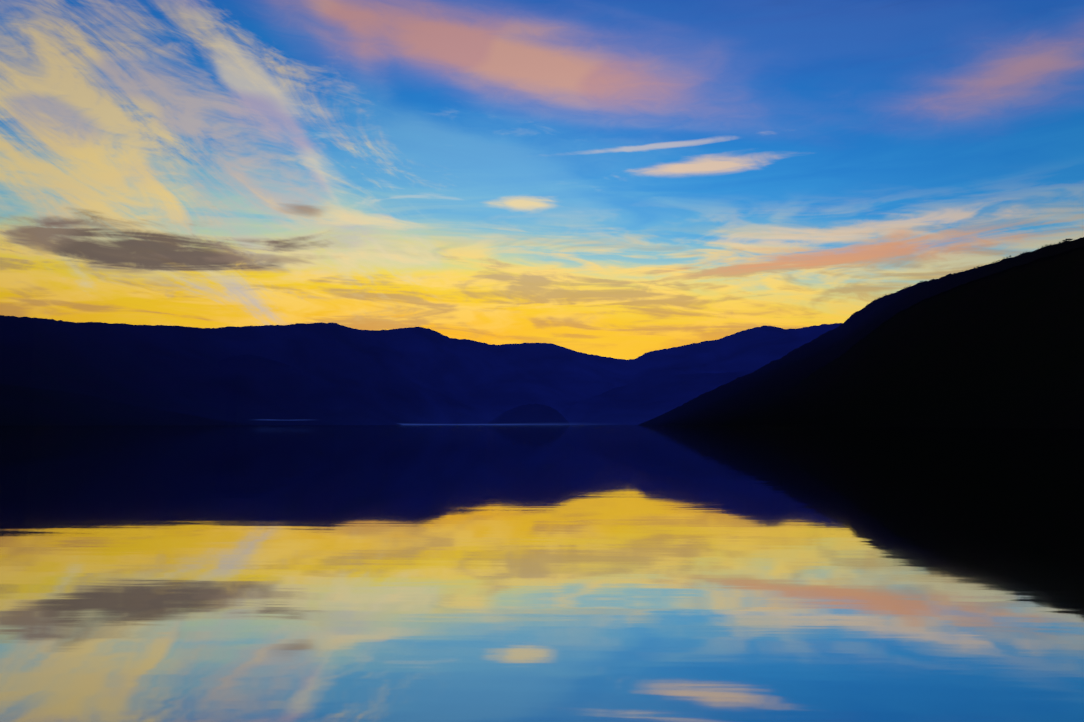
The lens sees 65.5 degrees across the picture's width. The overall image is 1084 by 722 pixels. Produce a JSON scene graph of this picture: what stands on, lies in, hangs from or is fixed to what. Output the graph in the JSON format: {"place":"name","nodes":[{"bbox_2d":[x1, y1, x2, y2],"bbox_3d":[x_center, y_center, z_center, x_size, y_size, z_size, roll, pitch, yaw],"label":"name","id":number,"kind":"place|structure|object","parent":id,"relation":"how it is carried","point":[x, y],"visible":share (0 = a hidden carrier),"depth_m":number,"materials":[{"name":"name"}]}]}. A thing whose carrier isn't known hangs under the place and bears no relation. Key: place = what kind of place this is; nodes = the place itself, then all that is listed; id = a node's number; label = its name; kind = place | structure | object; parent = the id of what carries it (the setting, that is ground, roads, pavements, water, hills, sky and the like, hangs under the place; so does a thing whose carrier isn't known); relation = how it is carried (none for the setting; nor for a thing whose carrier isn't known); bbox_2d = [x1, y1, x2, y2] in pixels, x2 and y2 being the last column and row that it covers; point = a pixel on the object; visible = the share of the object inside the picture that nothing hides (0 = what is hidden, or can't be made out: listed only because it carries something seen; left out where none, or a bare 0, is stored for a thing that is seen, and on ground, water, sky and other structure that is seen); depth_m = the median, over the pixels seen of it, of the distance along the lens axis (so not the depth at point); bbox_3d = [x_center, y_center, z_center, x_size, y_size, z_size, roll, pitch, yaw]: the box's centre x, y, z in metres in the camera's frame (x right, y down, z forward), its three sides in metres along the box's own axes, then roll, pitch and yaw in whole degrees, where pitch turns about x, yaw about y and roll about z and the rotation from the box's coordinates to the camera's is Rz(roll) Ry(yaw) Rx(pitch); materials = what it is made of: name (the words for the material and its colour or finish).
{"place":"outdoors","nodes":[
{"label":"outdoors","id":0,"kind":"place"},
{"bbox_2d":[0,315,842,424],"bbox_3d":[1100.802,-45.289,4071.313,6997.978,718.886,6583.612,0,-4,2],"label":"mountain range","id":1,"kind":"structure","parent":0,"point":[417,372],"depth_m":4179.15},
{"bbox_2d":[218,354,446,424],"bbox_3d":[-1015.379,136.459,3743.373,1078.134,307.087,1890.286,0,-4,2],"label":"mountain","id":2,"kind":"structure","parent":1,"relation":"attached to","point":[250,384],"depth_m":3477.74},
{"bbox_2d":[559,370,755,424],"bbox_3d":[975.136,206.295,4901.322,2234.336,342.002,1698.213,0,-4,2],"label":"mountain","id":3,"kind":"structure","parent":1,"relation":"on","point":[639,402],"depth_m":5168.82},
{"bbox_2d":[405,424,510,424],"bbox_3d":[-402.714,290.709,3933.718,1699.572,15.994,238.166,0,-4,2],"label":"mist bank","id":4,"kind":"structure","parent":0,"point":[489,424],"depth_m":4031.31,"materials":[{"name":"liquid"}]},
{"bbox_2d":[0,425,1083,721],"bbox_3d":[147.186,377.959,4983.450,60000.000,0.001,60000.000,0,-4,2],"label":"lake water","id":5,"kind":"structure","parent":0,"point":[414,573],"depth_m":11.69,"materials":[{"name":"blue liquid"}]},
{"bbox_2d":[0,0,1083,359],"label":"sky","id":6,"kind":"structure","parent":0,"point":[617,179],"materials":[{"name":"blue"}]},
{"bbox_2d":[639,237,1083,426],"bbox_3d":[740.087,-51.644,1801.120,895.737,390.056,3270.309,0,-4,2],"label":"hillside","id":7,"kind":"structure","parent":0,"point":[757,398],"depth_m":1978.22,"materials":[{"name":"black"}]},
{"bbox_2d":[744,238,1072,375],"bbox_3d":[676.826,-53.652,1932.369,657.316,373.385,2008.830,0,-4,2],"label":"skyline trees","id":8,"kind":"object","parent":7,"relation":"on","point":[993,262],"visible":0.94,"depth_m":1541.49,"materials":[{"name":"black plant"}]},
{"bbox_2d":[782,246,1083,428],"bbox_3d":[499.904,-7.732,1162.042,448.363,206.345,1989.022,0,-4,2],"label":"hill","id":9,"kind":"structure","parent":7,"relation":"attached to","point":[1004,349],"depth_m":841.55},
{"label":"lake bed","id":10,"kind":"structure","parent":0,"visible":0},
{"bbox_2d":[485,404,570,424],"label":"headland knoll","id":11,"kind":"structure","parent":10,"relation":"on","point":[533,414],"depth_m":4191.92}
]}

